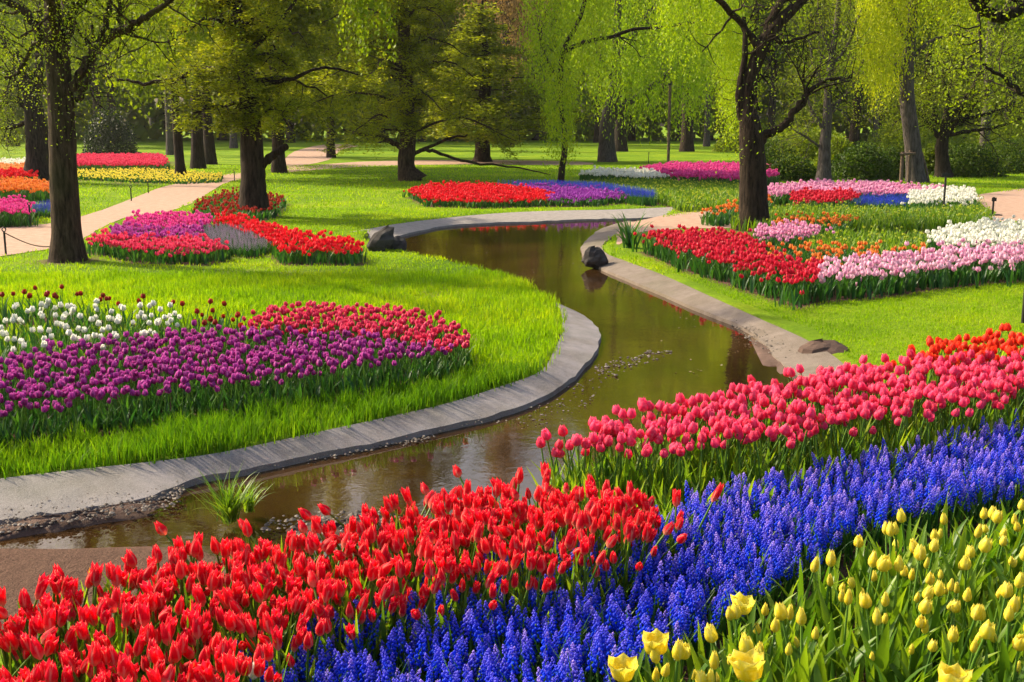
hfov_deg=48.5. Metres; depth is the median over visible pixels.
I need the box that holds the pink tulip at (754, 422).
[746,416,758,456]
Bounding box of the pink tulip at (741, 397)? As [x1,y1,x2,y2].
[731,392,745,445]
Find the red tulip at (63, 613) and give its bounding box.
[55,604,82,670]
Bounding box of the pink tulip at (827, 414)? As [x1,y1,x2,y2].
[826,409,863,465]
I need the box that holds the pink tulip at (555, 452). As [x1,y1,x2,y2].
[550,447,563,493]
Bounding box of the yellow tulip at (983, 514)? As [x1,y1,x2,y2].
[966,507,998,558]
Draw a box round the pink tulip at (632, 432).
[609,428,636,488]
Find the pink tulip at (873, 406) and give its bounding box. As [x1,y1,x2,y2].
[846,402,875,440]
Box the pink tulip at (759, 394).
[757,392,764,440]
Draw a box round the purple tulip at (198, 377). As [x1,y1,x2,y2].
[196,374,213,409]
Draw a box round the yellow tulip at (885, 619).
[870,613,888,650]
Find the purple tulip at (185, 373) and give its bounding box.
[183,370,197,415]
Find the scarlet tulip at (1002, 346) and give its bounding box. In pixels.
[999,342,1007,354]
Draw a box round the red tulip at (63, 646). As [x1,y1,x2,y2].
[60,642,69,650]
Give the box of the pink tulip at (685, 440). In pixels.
[669,434,688,484]
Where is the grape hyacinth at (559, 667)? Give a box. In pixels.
[555,655,565,681]
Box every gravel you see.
[0,487,185,532]
[4,480,185,523]
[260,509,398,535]
[265,398,533,471]
[308,430,440,463]
[494,361,610,430]
[595,350,671,375]
[731,325,786,357]
[734,319,807,354]
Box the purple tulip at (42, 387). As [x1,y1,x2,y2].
[38,383,57,427]
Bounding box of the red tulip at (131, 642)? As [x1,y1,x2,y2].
[129,631,140,676]
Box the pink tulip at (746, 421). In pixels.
[742,417,750,475]
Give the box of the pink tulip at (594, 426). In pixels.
[567,420,611,470]
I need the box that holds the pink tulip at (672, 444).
[647,441,675,495]
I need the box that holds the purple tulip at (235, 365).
[233,363,242,405]
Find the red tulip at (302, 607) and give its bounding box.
[290,595,305,643]
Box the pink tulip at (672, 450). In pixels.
[648,444,675,498]
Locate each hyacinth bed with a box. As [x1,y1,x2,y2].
[30,199,50,217]
[202,222,271,257]
[497,179,659,205]
[850,191,909,209]
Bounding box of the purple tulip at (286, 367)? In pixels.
[277,363,289,395]
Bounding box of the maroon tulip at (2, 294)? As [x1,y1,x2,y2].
[0,291,4,324]
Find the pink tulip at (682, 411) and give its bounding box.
[677,405,686,441]
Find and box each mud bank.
[0,500,169,540]
[286,518,390,537]
[751,340,797,378]
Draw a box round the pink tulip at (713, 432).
[710,426,737,490]
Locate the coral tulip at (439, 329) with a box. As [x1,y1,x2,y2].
[437,327,442,341]
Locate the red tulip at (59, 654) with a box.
[57,650,84,681]
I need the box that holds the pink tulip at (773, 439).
[756,433,776,462]
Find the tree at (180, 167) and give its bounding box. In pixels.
[87,0,279,174]
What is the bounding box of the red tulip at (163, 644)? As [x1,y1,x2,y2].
[140,605,171,676]
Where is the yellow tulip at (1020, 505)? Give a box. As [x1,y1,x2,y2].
[1006,499,1023,544]
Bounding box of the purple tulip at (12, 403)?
[10,400,24,425]
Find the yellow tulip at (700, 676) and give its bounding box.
[695,670,706,681]
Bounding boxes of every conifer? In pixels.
[104,0,358,216]
[205,0,379,172]
[280,0,392,157]
[280,0,549,180]
[385,0,617,161]
[413,0,494,140]
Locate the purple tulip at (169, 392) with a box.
[165,389,174,419]
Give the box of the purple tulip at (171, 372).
[168,369,181,408]
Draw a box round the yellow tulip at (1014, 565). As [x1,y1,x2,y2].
[981,558,1016,580]
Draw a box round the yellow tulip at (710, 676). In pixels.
[707,667,714,681]
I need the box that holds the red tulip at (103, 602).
[96,597,108,631]
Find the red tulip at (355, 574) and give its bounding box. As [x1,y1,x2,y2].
[348,568,370,664]
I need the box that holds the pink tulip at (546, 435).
[534,427,561,489]
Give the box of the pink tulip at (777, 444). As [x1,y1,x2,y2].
[772,421,778,469]
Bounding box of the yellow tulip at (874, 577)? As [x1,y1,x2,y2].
[866,570,876,595]
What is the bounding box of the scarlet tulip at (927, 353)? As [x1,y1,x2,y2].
[924,351,932,376]
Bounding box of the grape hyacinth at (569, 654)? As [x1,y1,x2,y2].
[547,642,576,678]
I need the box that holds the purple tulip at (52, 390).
[50,388,64,406]
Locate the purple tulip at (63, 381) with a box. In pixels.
[48,379,64,417]
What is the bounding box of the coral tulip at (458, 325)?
[455,323,460,352]
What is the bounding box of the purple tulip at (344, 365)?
[341,362,350,393]
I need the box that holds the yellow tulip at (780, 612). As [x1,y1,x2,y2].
[774,602,823,681]
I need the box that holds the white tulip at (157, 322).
[154,318,164,347]
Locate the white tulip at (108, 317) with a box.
[106,315,121,339]
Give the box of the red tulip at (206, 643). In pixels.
[203,633,212,657]
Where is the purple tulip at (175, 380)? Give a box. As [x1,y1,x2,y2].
[168,377,176,405]
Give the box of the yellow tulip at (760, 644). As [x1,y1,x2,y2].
[756,641,772,677]
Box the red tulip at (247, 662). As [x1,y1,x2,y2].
[241,656,251,681]
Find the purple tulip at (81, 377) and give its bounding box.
[75,373,91,415]
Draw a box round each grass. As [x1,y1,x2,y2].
[0,206,990,274]
[0,266,567,370]
[0,354,543,478]
[29,164,1023,207]
[328,281,485,301]
[640,256,1023,373]
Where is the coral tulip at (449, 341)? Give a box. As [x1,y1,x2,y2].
[446,339,454,373]
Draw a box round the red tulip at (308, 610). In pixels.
[284,603,312,668]
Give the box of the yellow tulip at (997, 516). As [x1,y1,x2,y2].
[952,508,1002,580]
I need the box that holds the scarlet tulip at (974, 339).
[971,336,976,343]
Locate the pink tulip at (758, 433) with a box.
[755,430,760,453]
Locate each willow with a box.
[514,0,706,181]
[555,0,754,161]
[643,0,885,231]
[847,0,994,182]
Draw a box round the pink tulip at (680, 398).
[676,392,684,405]
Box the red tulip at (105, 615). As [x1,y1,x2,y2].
[100,604,117,647]
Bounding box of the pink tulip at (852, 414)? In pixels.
[843,407,856,459]
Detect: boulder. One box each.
[366,224,393,250]
[388,236,406,250]
[581,246,608,268]
[798,338,847,353]
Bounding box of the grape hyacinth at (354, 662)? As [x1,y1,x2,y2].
[347,650,357,681]
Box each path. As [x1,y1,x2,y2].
[0,173,240,255]
[285,144,593,171]
[616,188,1023,243]
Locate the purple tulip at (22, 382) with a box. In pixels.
[19,379,25,415]
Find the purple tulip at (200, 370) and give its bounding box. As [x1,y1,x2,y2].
[197,366,203,398]
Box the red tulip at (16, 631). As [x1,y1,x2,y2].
[7,618,39,668]
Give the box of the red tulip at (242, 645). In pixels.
[238,641,246,653]
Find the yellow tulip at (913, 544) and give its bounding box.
[892,538,938,614]
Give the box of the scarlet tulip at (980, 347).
[977,345,984,352]
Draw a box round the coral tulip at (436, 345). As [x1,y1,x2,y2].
[434,341,439,377]
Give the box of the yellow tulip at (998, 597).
[986,590,999,619]
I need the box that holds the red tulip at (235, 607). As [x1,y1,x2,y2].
[228,598,242,616]
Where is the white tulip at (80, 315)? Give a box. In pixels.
[70,313,82,343]
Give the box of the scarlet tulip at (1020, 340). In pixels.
[1017,336,1023,360]
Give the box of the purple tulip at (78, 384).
[73,381,81,411]
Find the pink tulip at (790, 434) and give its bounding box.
[779,427,792,474]
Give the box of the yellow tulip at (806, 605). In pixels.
[797,556,818,641]
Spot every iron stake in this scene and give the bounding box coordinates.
[1,227,6,253]
[27,202,30,221]
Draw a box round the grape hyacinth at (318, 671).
[316,670,323,681]
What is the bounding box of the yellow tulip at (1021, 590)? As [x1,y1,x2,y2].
[1011,546,1023,626]
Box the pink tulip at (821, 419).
[817,413,844,463]
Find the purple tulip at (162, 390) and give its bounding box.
[161,389,169,420]
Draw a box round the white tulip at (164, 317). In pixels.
[161,314,166,338]
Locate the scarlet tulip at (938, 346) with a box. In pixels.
[929,342,940,379]
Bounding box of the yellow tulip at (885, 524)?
[876,521,905,594]
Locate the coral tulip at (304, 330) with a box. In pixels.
[302,328,306,343]
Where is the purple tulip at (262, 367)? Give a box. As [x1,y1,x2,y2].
[260,364,274,398]
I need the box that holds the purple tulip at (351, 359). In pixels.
[345,354,360,393]
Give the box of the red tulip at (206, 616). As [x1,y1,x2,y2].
[174,609,211,664]
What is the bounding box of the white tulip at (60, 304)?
[58,302,67,338]
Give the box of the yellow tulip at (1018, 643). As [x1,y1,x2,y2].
[979,633,1023,681]
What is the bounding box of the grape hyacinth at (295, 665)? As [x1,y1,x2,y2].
[290,663,297,681]
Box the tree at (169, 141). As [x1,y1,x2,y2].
[94,7,173,154]
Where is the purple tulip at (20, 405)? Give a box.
[18,401,37,440]
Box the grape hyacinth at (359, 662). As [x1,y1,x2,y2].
[347,650,363,679]
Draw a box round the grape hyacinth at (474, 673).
[461,650,477,681]
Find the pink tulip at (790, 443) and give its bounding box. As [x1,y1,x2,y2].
[762,438,797,484]
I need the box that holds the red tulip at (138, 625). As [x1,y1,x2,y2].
[132,621,144,665]
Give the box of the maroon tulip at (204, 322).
[202,319,206,333]
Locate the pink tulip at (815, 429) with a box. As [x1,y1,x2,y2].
[812,424,826,469]
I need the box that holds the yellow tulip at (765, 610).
[743,602,770,650]
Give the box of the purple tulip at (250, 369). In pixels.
[247,366,253,404]
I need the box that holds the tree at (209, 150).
[132,0,251,164]
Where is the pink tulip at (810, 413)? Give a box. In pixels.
[798,407,824,468]
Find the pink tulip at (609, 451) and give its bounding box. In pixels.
[604,434,614,464]
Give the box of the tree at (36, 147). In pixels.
[0,0,84,181]
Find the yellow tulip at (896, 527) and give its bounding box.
[887,521,918,587]
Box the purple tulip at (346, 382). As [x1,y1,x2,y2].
[334,358,349,388]
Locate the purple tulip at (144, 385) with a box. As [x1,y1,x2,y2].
[140,381,149,416]
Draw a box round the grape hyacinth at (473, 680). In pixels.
[465,664,481,681]
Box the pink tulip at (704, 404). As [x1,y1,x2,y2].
[700,401,707,425]
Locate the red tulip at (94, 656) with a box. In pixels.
[88,640,101,676]
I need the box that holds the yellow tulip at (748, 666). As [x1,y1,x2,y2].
[727,648,765,681]
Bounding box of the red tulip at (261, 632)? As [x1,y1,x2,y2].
[257,630,263,677]
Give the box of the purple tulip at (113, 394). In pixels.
[101,390,116,432]
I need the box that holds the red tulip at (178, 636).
[176,632,181,642]
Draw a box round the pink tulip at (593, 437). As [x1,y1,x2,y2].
[589,432,603,497]
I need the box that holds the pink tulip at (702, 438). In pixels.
[682,432,706,497]
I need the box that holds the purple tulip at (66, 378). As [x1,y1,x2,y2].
[61,376,68,404]
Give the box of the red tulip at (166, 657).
[165,651,168,663]
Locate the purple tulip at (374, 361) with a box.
[373,358,379,392]
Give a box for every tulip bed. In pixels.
[0,157,25,163]
[0,162,24,168]
[0,166,39,179]
[0,175,49,201]
[0,194,38,227]
[77,152,169,171]
[77,167,223,183]
[85,227,230,264]
[93,219,209,248]
[122,209,218,231]
[179,186,287,222]
[212,209,367,265]
[402,180,554,208]
[514,181,627,206]
[578,165,672,180]
[628,224,829,309]
[639,160,780,184]
[698,193,772,226]
[751,218,837,253]
[759,237,925,274]
[764,211,858,235]
[767,178,946,205]
[787,186,860,207]
[809,237,1023,302]
[898,183,982,210]
[921,215,1023,255]
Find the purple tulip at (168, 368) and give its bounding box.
[160,365,171,401]
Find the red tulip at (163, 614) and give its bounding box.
[116,608,171,660]
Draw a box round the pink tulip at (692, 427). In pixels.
[681,421,697,487]
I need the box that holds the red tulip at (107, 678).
[98,671,111,681]
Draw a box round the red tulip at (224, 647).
[217,635,229,681]
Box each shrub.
[82,105,141,153]
[711,123,778,151]
[764,136,799,166]
[766,151,816,180]
[768,125,854,160]
[812,134,855,168]
[831,140,898,180]
[859,115,975,155]
[880,146,904,177]
[922,142,935,174]
[931,141,1008,177]
[960,110,1023,150]
[983,137,1023,173]
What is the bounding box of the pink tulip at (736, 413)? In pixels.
[730,410,739,463]
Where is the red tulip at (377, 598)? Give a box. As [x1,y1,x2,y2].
[373,591,406,662]
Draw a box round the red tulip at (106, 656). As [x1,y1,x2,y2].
[100,645,110,668]
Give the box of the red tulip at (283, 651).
[266,601,312,663]
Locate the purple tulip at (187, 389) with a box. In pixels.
[184,386,190,417]
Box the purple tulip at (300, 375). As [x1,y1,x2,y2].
[293,373,303,404]
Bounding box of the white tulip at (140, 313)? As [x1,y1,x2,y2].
[129,310,144,337]
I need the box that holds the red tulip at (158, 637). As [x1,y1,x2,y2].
[144,629,160,676]
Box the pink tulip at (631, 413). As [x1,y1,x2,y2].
[622,408,638,467]
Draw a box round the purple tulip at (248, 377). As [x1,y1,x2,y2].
[246,374,261,399]
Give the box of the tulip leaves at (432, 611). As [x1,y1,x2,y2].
[0,476,681,681]
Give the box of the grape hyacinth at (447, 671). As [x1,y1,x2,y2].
[441,652,452,681]
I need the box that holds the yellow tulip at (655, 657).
[650,645,673,681]
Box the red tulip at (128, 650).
[124,641,133,660]
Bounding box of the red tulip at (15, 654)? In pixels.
[11,649,19,676]
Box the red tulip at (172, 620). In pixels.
[138,615,177,675]
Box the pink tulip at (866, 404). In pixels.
[862,400,892,452]
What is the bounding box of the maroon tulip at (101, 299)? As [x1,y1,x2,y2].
[89,296,102,320]
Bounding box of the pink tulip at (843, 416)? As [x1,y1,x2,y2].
[839,410,856,462]
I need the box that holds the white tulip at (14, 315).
[9,313,20,353]
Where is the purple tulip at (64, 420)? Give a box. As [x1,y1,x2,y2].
[59,402,66,429]
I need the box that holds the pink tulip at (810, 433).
[805,430,824,474]
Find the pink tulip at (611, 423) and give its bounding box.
[586,419,615,478]
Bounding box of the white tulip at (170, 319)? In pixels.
[161,317,172,346]
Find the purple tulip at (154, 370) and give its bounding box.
[151,367,157,404]
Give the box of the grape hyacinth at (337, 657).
[326,651,343,681]
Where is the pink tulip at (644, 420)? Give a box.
[642,415,646,430]
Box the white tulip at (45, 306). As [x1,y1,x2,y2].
[44,304,53,333]
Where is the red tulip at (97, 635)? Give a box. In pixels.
[93,630,103,676]
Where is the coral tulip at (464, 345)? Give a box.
[451,342,467,371]
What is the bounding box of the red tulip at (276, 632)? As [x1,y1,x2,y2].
[271,624,282,673]
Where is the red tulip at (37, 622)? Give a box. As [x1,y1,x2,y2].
[30,614,52,660]
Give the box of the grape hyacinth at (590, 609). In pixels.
[582,597,604,644]
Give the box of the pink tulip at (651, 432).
[624,426,656,494]
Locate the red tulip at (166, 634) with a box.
[159,621,187,681]
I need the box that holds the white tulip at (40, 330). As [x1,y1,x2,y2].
[37,326,50,355]
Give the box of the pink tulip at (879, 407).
[871,406,894,453]
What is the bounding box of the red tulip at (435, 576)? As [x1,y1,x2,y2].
[434,574,453,644]
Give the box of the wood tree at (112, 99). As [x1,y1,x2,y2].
[69,2,138,138]
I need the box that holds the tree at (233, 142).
[227,42,265,147]
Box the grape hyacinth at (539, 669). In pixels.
[536,667,558,681]
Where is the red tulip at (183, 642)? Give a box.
[137,632,187,681]
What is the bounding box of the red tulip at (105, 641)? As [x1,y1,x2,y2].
[101,634,110,647]
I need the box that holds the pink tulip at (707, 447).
[683,429,708,466]
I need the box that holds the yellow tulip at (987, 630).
[941,619,994,681]
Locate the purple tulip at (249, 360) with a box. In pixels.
[238,358,253,395]
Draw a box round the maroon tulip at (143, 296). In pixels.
[140,293,146,322]
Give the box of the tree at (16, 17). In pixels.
[0,0,43,146]
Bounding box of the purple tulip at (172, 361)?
[164,358,175,388]
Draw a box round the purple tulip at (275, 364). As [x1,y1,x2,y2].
[265,361,278,389]
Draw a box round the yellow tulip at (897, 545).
[892,539,903,553]
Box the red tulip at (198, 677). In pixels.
[194,671,204,681]
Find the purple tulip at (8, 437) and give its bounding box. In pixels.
[0,400,17,445]
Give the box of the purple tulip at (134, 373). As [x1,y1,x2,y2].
[131,369,141,398]
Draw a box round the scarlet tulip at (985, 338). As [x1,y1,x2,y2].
[982,333,989,342]
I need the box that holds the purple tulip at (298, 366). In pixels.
[293,362,302,397]
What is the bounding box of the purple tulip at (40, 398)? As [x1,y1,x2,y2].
[32,382,43,417]
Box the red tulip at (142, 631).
[135,624,147,681]
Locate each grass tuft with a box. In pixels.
[182,464,268,524]
[230,478,274,512]
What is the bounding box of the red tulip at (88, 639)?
[86,634,90,644]
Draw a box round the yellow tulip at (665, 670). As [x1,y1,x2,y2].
[638,662,669,681]
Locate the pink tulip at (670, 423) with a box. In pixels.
[667,418,688,472]
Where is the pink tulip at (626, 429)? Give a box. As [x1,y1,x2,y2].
[624,425,662,493]
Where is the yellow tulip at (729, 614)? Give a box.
[726,606,757,674]
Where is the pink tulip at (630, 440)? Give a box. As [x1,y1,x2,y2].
[626,435,657,506]
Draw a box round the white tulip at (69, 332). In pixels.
[56,329,72,362]
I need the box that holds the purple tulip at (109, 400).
[99,398,112,437]
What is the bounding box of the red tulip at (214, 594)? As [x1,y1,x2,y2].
[213,589,222,637]
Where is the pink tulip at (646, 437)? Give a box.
[637,434,651,477]
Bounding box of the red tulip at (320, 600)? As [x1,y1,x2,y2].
[318,593,342,656]
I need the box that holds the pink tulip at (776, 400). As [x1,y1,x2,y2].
[760,395,784,454]
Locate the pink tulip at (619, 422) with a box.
[615,419,646,471]
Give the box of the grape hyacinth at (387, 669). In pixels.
[381,658,407,681]
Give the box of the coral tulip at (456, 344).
[454,341,463,370]
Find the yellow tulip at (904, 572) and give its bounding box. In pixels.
[881,565,919,599]
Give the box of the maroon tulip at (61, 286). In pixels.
[59,284,70,311]
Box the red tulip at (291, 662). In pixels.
[286,653,327,681]
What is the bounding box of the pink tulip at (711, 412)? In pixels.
[704,407,715,461]
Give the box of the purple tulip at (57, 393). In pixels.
[49,389,62,437]
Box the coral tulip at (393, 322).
[391,320,398,346]
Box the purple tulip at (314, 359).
[312,355,320,388]
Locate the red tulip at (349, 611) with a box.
[340,601,353,657]
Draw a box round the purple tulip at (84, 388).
[81,385,87,430]
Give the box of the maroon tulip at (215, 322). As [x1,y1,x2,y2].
[212,319,217,336]
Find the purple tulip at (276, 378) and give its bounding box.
[268,375,279,405]
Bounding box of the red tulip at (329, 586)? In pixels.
[285,577,335,649]
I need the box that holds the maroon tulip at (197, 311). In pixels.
[194,308,201,333]
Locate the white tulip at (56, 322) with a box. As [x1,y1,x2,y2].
[54,320,61,352]
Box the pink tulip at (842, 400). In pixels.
[820,397,871,447]
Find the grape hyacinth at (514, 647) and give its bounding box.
[495,646,520,679]
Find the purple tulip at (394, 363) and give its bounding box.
[392,360,399,390]
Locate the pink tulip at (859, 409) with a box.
[856,404,870,446]
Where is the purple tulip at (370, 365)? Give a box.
[369,363,383,388]
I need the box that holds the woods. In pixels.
[0,0,1023,140]
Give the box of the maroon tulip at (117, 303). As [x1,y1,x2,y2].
[116,301,130,327]
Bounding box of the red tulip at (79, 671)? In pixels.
[75,665,80,677]
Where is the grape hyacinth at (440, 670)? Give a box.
[438,651,457,678]
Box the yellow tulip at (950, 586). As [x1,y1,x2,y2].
[932,579,955,633]
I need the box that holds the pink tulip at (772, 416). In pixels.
[767,411,807,452]
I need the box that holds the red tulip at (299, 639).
[294,629,319,680]
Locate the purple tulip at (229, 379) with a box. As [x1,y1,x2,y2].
[228,377,239,412]
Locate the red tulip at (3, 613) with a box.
[0,606,89,669]
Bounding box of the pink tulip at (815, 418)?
[812,415,824,461]
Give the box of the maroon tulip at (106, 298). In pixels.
[104,296,109,323]
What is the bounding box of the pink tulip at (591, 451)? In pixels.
[563,437,609,482]
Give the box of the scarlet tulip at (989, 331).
[986,328,992,335]
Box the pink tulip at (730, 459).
[729,418,738,465]
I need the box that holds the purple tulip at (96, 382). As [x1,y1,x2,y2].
[93,379,106,405]
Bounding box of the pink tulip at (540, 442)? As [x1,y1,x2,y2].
[536,436,564,482]
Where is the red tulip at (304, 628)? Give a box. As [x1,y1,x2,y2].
[296,622,306,669]
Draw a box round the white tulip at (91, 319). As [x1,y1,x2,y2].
[83,316,93,348]
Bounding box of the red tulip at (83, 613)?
[77,603,91,678]
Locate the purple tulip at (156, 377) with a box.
[153,374,162,413]
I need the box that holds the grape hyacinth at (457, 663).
[452,653,461,681]
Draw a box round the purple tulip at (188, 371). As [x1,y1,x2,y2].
[184,370,198,412]
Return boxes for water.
[0,219,837,562]
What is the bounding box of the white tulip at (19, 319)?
[17,317,35,344]
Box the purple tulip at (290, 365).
[283,363,294,399]
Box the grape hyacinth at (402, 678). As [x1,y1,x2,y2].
[399,673,405,681]
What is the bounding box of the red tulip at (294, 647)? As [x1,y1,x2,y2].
[291,635,298,674]
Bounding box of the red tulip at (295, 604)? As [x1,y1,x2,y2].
[254,594,300,663]
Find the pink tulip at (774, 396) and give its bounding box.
[771,393,782,438]
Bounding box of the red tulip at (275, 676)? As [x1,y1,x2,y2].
[273,672,281,681]
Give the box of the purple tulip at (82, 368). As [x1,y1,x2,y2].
[80,366,86,400]
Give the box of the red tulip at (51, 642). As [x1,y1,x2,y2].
[3,633,58,665]
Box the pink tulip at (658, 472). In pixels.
[650,438,659,483]
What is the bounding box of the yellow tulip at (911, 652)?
[900,642,917,681]
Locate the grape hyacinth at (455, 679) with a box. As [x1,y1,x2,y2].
[452,671,458,681]
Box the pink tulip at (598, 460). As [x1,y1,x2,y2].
[591,432,600,480]
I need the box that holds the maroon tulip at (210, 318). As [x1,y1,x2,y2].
[207,316,212,340]
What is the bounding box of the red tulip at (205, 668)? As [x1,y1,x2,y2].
[197,658,214,681]
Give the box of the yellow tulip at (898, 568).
[868,555,906,639]
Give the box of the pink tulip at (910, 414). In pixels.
[882,411,911,453]
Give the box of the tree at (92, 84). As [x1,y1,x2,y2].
[41,0,129,138]
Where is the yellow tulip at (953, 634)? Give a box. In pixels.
[941,625,974,669]
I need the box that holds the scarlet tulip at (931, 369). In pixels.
[929,354,936,383]
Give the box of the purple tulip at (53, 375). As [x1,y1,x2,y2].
[49,372,56,398]
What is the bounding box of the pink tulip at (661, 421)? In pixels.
[657,417,667,472]
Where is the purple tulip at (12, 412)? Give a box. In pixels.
[3,388,15,426]
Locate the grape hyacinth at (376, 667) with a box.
[370,661,400,681]
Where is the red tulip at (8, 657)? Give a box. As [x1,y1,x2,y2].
[1,628,30,669]
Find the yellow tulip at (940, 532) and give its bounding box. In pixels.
[937,528,951,565]
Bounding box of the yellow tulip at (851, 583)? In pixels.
[837,577,855,626]
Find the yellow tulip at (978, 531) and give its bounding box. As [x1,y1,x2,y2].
[961,523,992,576]
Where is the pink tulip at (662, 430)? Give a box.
[633,426,665,467]
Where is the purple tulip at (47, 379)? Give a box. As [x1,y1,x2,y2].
[44,376,51,399]
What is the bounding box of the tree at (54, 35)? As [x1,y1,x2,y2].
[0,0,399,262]
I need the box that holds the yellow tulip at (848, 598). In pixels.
[824,589,852,677]
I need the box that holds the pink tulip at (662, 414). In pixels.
[638,411,664,462]
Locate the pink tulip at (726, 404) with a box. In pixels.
[700,399,733,441]
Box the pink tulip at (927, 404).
[897,400,931,443]
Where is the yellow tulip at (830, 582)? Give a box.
[817,573,839,623]
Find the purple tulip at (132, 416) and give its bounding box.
[113,387,136,432]
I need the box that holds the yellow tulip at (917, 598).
[906,592,919,625]
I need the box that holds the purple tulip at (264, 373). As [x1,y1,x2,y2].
[256,370,266,402]
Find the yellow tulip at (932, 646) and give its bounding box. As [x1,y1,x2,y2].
[897,638,937,681]
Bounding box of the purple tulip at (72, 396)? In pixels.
[68,391,81,431]
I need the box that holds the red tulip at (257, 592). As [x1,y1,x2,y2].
[249,580,297,652]
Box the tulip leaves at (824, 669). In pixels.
[606,498,1023,681]
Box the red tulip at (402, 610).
[372,601,406,665]
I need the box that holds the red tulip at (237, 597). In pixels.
[231,592,257,636]
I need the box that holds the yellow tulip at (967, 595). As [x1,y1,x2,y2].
[952,587,990,646]
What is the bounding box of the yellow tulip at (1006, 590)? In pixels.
[964,581,1022,668]
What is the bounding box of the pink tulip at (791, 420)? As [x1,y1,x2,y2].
[779,413,807,473]
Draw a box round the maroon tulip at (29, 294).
[18,292,31,319]
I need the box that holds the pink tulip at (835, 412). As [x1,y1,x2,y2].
[831,405,839,456]
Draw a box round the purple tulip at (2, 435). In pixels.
[0,424,7,448]
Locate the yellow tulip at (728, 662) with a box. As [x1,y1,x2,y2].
[727,654,736,681]
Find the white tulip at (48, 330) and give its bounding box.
[46,327,53,355]
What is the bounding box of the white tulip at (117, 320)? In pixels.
[110,317,120,352]
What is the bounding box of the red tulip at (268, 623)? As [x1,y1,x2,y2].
[262,609,284,680]
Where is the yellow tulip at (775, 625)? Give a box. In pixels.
[753,617,784,681]
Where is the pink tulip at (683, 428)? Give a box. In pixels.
[657,424,685,466]
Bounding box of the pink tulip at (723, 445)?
[702,440,726,491]
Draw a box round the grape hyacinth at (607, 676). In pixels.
[605,653,617,681]
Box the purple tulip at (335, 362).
[333,360,337,395]
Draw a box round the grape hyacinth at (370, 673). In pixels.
[365,668,372,681]
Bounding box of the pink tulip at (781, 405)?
[761,399,786,461]
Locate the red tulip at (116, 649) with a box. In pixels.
[58,604,118,664]
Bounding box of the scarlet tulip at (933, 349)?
[927,344,937,380]
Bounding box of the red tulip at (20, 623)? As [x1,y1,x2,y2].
[8,615,26,666]
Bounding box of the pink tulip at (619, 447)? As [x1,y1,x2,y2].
[589,442,623,493]
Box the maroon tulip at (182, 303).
[175,301,189,327]
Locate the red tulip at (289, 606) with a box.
[286,599,296,630]
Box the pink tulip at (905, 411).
[885,405,909,457]
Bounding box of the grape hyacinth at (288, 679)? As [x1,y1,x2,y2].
[282,665,309,681]
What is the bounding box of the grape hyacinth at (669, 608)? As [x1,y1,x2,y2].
[666,593,696,642]
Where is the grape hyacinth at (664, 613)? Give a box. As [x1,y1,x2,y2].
[663,610,667,631]
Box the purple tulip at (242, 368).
[239,365,260,401]
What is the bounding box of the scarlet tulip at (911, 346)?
[908,344,915,351]
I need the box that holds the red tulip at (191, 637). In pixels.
[181,625,200,654]
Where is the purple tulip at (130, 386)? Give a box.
[126,372,131,403]
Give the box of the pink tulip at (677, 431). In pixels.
[668,425,707,498]
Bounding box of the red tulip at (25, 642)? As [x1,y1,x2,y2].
[20,632,37,665]
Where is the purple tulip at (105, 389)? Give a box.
[99,387,107,428]
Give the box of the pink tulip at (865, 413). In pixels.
[857,407,869,460]
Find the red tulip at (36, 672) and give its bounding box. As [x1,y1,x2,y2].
[31,663,41,681]
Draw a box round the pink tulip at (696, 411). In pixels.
[691,405,700,476]
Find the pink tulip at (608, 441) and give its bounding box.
[596,435,617,481]
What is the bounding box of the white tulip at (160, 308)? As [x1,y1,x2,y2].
[151,306,162,338]
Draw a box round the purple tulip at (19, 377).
[6,372,21,407]
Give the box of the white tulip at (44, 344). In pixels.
[34,340,50,368]
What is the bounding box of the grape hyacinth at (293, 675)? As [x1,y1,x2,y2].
[289,668,297,681]
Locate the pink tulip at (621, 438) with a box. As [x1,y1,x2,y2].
[611,431,633,491]
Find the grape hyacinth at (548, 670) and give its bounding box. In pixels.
[545,664,551,679]
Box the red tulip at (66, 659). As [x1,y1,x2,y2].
[60,651,79,681]
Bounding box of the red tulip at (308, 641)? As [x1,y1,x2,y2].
[303,630,318,681]
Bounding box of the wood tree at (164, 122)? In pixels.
[127,27,165,134]
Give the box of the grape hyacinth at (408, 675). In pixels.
[406,674,442,681]
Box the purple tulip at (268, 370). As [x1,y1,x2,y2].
[265,367,276,393]
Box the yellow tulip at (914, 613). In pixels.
[912,600,923,629]
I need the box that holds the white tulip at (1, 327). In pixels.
[0,325,3,352]
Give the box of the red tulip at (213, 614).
[211,606,216,632]
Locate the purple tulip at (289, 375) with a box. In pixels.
[281,372,292,400]
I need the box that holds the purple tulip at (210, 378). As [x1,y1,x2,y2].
[198,374,213,418]
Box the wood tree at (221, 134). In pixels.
[183,82,226,139]
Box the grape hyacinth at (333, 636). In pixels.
[331,634,335,648]
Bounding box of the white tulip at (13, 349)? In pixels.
[10,346,23,367]
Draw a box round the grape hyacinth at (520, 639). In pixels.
[519,628,525,655]
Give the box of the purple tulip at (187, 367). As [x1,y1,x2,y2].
[184,363,200,403]
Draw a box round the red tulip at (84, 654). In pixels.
[78,649,85,662]
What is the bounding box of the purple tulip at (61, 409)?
[43,405,63,433]
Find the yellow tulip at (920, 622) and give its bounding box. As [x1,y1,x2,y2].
[903,614,959,662]
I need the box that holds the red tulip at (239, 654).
[237,652,244,678]
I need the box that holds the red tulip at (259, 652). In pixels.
[253,642,263,681]
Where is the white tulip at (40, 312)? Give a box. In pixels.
[36,311,44,341]
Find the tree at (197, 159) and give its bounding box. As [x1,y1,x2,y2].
[92,0,230,168]
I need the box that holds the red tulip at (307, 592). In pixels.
[301,587,317,668]
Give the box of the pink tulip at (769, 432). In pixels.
[765,426,781,474]
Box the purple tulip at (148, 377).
[144,375,152,413]

